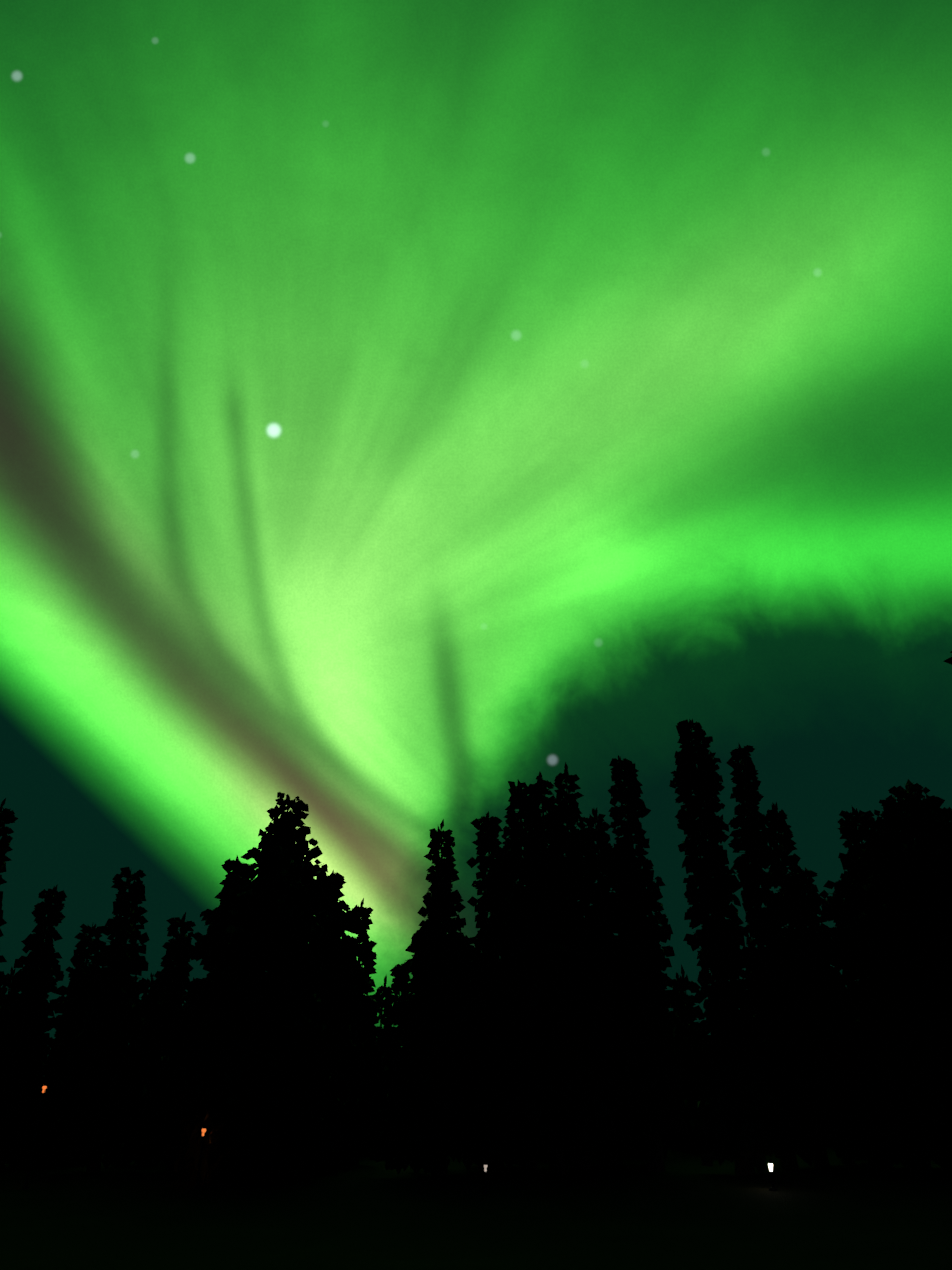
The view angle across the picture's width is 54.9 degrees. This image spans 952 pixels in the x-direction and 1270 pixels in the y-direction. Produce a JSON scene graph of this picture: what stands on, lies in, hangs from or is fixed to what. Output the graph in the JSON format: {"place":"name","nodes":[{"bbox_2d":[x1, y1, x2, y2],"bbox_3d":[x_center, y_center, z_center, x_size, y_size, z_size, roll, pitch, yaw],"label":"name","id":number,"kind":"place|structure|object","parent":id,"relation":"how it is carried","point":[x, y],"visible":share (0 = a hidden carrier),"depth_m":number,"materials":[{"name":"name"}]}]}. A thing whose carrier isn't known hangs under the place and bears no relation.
{"place":"outdoors","nodes":[
{"label":"outdoors","id":0,"kind":"place"},
{"bbox_2d":[0,1130,951,1269],"bbox_3d":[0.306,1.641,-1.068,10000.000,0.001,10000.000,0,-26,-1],"label":"ground","id":1,"kind":"structure","parent":0,"point":[686,1211],"depth_m":14.46,"materials":[{"name":"black"}]},
{"bbox_2d":[0,798,18,978],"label":"spruce","id":2,"kind":"object","parent":1,"relation":"on","point":[7,816],"visible":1,"depth_m":24.67,"materials":[{"name":"black plant"}]},
{"bbox_2d":[0,884,66,1170],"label":"spruce","id":3,"kind":"object","parent":1,"relation":"on","point":[25,1021],"visible":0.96,"depth_m":24.16,"materials":[{"name":"black plant"}]},
{"bbox_2d":[21,1082,46,1188],"bbox_3d":[-9.124,10.352,19.012,0.180,1.946,0.180,0,-26,-1],"label":"lamp","id":4,"kind":"object","parent":1,"relation":"on","point":[44,1087],"visible":1,"depth_m":18.94,"materials":[{"name":"metal"}]},
{"bbox_2d":[38,994,66,1083],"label":"spruce","id":5,"kind":"object","parent":1,"relation":"on","point":[46,1065],"visible":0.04,"depth_m":45.19,"materials":[{"name":"black plant"}]},
{"bbox_2d":[10,924,106,1166],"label":"spruce","id":6,"kind":"object","parent":1,"relation":"on","point":[56,1134],"visible":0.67,"depth_m":24.88,"materials":[{"name":"black plant"}]},
{"bbox_2d":[35,1000,86,1110],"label":"spruce","id":7,"kind":"object","parent":1,"relation":"on","point":[55,1047],"depth_m":30.18,"materials":[{"name":"black plant"}]},
{"bbox_2d":[61,867,158,1171],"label":"spruce","id":8,"kind":"object","parent":1,"relation":"on","point":[106,1088],"visible":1,"depth_m":23.02,"materials":[{"name":"black plant"}]},
{"bbox_2d":[111,912,195,1166],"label":"spruce","id":9,"kind":"object","parent":1,"relation":"on","point":[164,1023],"visible":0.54,"depth_m":25.25,"materials":[{"name":"black plant"}]},
{"bbox_2d":[140,856,249,1169],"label":"spruce","id":10,"kind":"object","parent":1,"relation":"on","point":[162,1131],"visible":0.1,"depth_m":22.44,"materials":[{"name":"black plant"}]},
{"bbox_2d":[193,1125,205,1188],"bbox_3d":[-5.663,10.731,18.883,0.180,1.151,0.180,0,-26,-1],"label":"lamp","id":11,"kind":"object","parent":1,"relation":"on","point":[203,1130],"visible":1,"depth_m":18.83,"materials":[{"name":"metal"}]},
{"bbox_2d":[199,1131,209,1185],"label":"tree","id":12,"kind":"object","parent":1,"relation":"on","point":[202,1183],"visible":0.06,"depth_m":19.43,"materials":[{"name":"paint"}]},
{"bbox_2d":[204,1126,215,1182],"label":"tree","id":13,"kind":"object","parent":1,"relation":"on","point":[209,1180],"visible":0.12,"depth_m":20.04,"materials":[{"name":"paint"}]},
{"bbox_2d":[157,792,361,1184],"bbox_3d":[-5.032,8.358,22.287,4.705,9.350,4.612,0,-26,-1],"label":"spruce","id":14,"kind":"object","parent":1,"relation":"on","point":[259,1102],"visible":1,"depth_m":21.13,"materials":[{"name":"black plant"}]},
{"bbox_2d":[286,870,358,1175],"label":"spruce","id":15,"kind":"object","parent":1,"relation":"on","point":[321,1164],"visible":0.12,"depth_m":22.22,"materials":[{"name":"black plant"}]},
{"bbox_2d":[331,900,363,1168],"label":"spruce","id":16,"kind":"object","parent":1,"relation":"on","point":[352,1067],"visible":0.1,"depth_m":24.14,"materials":[{"name":"black plant"}]},
{"bbox_2d":[345,898,384,1164],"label":"spruce","id":17,"kind":"object","parent":1,"relation":"on","point":[366,1132],"visible":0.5,"depth_m":25.22,"materials":[{"name":"black plant"}]},
{"bbox_2d":[368,976,401,1129],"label":"spruce","id":18,"kind":"object","parent":1,"relation":"on","point":[384,1043],"visible":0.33,"depth_m":43.66,"materials":[{"name":"black plant"}]},
{"bbox_2d":[385,975,403,1083],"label":"spruce","id":19,"kind":"object","parent":1,"relation":"on","point":[396,998],"visible":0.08,"depth_m":62.45,"materials":[{"name":"black plant"}]},
{"bbox_2d":[377,1003,414,1140],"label":"spruce","id":20,"kind":"object","parent":1,"relation":"on","point":[389,1109],"visible":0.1,"depth_m":32.99,"materials":[{"name":"black plant"}]},
{"bbox_2d":[370,819,502,1175],"bbox_3d":[-0.901,8.907,23.238,3.118,8.584,3.142,0,-26,-1],"label":"spruce","id":21,"kind":"object","parent":1,"relation":"on","point":[440,1093],"visible":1,"depth_m":22.20,"materials":[{"name":"black plant"}]},
{"bbox_2d":[481,1160,489,1193],"bbox_3d":[0.189,10.596,17.930,0.180,0.560,0.180,0,-26,-1],"label":"path lamp","id":22,"kind":"object","parent":1,"relation":"on","point":[485,1191],"visible":1,"depth_m":17.89,"materials":[{"name":"metal"}]},
{"bbox_2d":[466,811,538,1170],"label":"spruce","id":23,"kind":"object","parent":1,"relation":"on","point":[487,834],"visible":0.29,"depth_m":25.56,"materials":[{"name":"black plant"}]},
{"bbox_2d":[480,780,549,1171],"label":"spruce","id":24,"kind":"object","parent":1,"relation":"on","point":[511,892],"visible":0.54,"depth_m":24.48,"materials":[{"name":"black plant"}]},
{"bbox_2d":[494,772,612,1175],"bbox_3d":[1.892,8.178,23.476,2.959,9.768,2.987,0,-26,-1],"label":"spruce","id":25,"kind":"object","parent":1,"relation":"on","point":[559,1106],"visible":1,"depth_m":22.44,"materials":[{"name":"black plant"}]},
{"bbox_2d":[554,762,641,1169],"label":"spruce","id":26,"kind":"object","parent":1,"relation":"on","point":[576,848],"visible":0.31,"depth_m":24.60,"materials":[{"name":"black plant"}]},
{"bbox_2d":[565,808,668,1166],"bbox_3d":[3.441,9.582,25.796,3.040,9.664,3.299,0,-26,-1],"label":"spruce","id":27,"kind":"object","parent":1,"relation":"on","point":[595,864],"visible":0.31,"depth_m":26.27,"materials":[{"name":"black plant"}]},
{"bbox_2d":[598,755,688,1171],"bbox_3d":[4.371,8.240,24.710,2.082,10.738,1.967,0,-26,-1],"label":"spruce","id":28,"kind":"object","parent":1,"relation":"on","point":[651,1075],"visible":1,"depth_m":24.01,"materials":[{"name":"black plant"}]},
{"bbox_2d":[668,991,706,1078],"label":"spruce","id":29,"kind":"object","parent":1,"relation":"on","point":[685,1020],"depth_m":40.49,"materials":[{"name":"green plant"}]},
{"bbox_2d":[663,964,715,1152],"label":"spruce","id":30,"kind":"object","parent":1,"relation":"on","point":[691,1049],"visible":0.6,"depth_m":29.50,"materials":[{"name":"black plant"}]},
{"bbox_2d":[671,972,707,1076],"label":"spruce","id":31,"kind":"object","parent":1,"relation":"on","point":[677,976],"depth_m":58.78,"materials":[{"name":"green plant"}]},
{"bbox_2d":[702,1000,715,1034],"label":"spruce","id":32,"kind":"object","parent":1,"relation":"on","point":[712,1032],"visible":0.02,"depth_m":62.07,"materials":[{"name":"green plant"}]},
{"bbox_2d":[669,719,788,1175],"bbox_3d":[6.316,7.516,24.012,2.152,11.428,2.081,19,-32,-33],"label":"spruce","id":33,"kind":"object","parent":1,"relation":"on","point":[739,1129],"visible":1,"depth_m":23.23,"materials":[{"name":"black plant"}]},
{"bbox_2d":[768,1159,777,1190],"bbox_3d":[5.949,10.859,18.450,0.180,0.543,0.180,0,-26,-1],"label":"path lamp","id":34,"kind":"object","parent":1,"relation":"on","point":[772,1187],"visible":1,"depth_m":18.41,"materials":[{"name":"metal"}]},
{"bbox_2d":[727,744,825,1169],"bbox_3d":[7.846,8.366,25.350,1.752,11.073,1.855,10,-28,-20],"label":"spruce","id":35,"kind":"object","parent":1,"relation":"on","point":[765,977],"visible":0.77,"depth_m":24.64,"materials":[{"name":"black plant"}]},
{"bbox_2d":[759,801,857,1167],"bbox_3d":[8.887,9.309,25.463,2.952,9.478,2.876,0,-26,-1],"label":"spruce","id":36,"kind":"object","parent":1,"relation":"on","point":[815,985],"visible":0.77,"depth_m":24.44,"materials":[{"name":"black plant"}]},
{"bbox_2d":[797,866,873,1164],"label":"spruce","id":37,"kind":"object","parent":1,"relation":"on","point":[813,894],"visible":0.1,"depth_m":25.80,"materials":[{"name":"black plant"}]},
{"bbox_2d":[814,805,951,1171],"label":"spruce","id":38,"kind":"object","parent":1,"relation":"on","point":[856,914],"visible":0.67,"depth_m":23.82,"materials":[{"name":"black plant"}]},
{"bbox_2d":[861,779,951,1175],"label":"spruce","id":39,"kind":"object","parent":1,"relation":"on","point":[901,849],"visible":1,"depth_m":23.12,"materials":[{"name":"black plant"}]},
{"bbox_2d":[914,795,951,1170],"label":"spruce","id":40,"kind":"object","parent":1,"relation":"on","point":[949,823],"depth_m":26.03,"materials":[{"name":"black plant"}]},
{"bbox_2d":[944,651,951,664],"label":"spruce","id":41,"kind":"object","parent":1,"relation":"on","point":[949,660],"visible":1,"depth_m":19.04,"materials":[{"name":"black plant"}]},
{"bbox_2d":[0,0,951,1048],"label":"sky","id":42,"kind":"structure","parent":0,"point":[411,411],"materials":[{"name":"green"}]}
]}

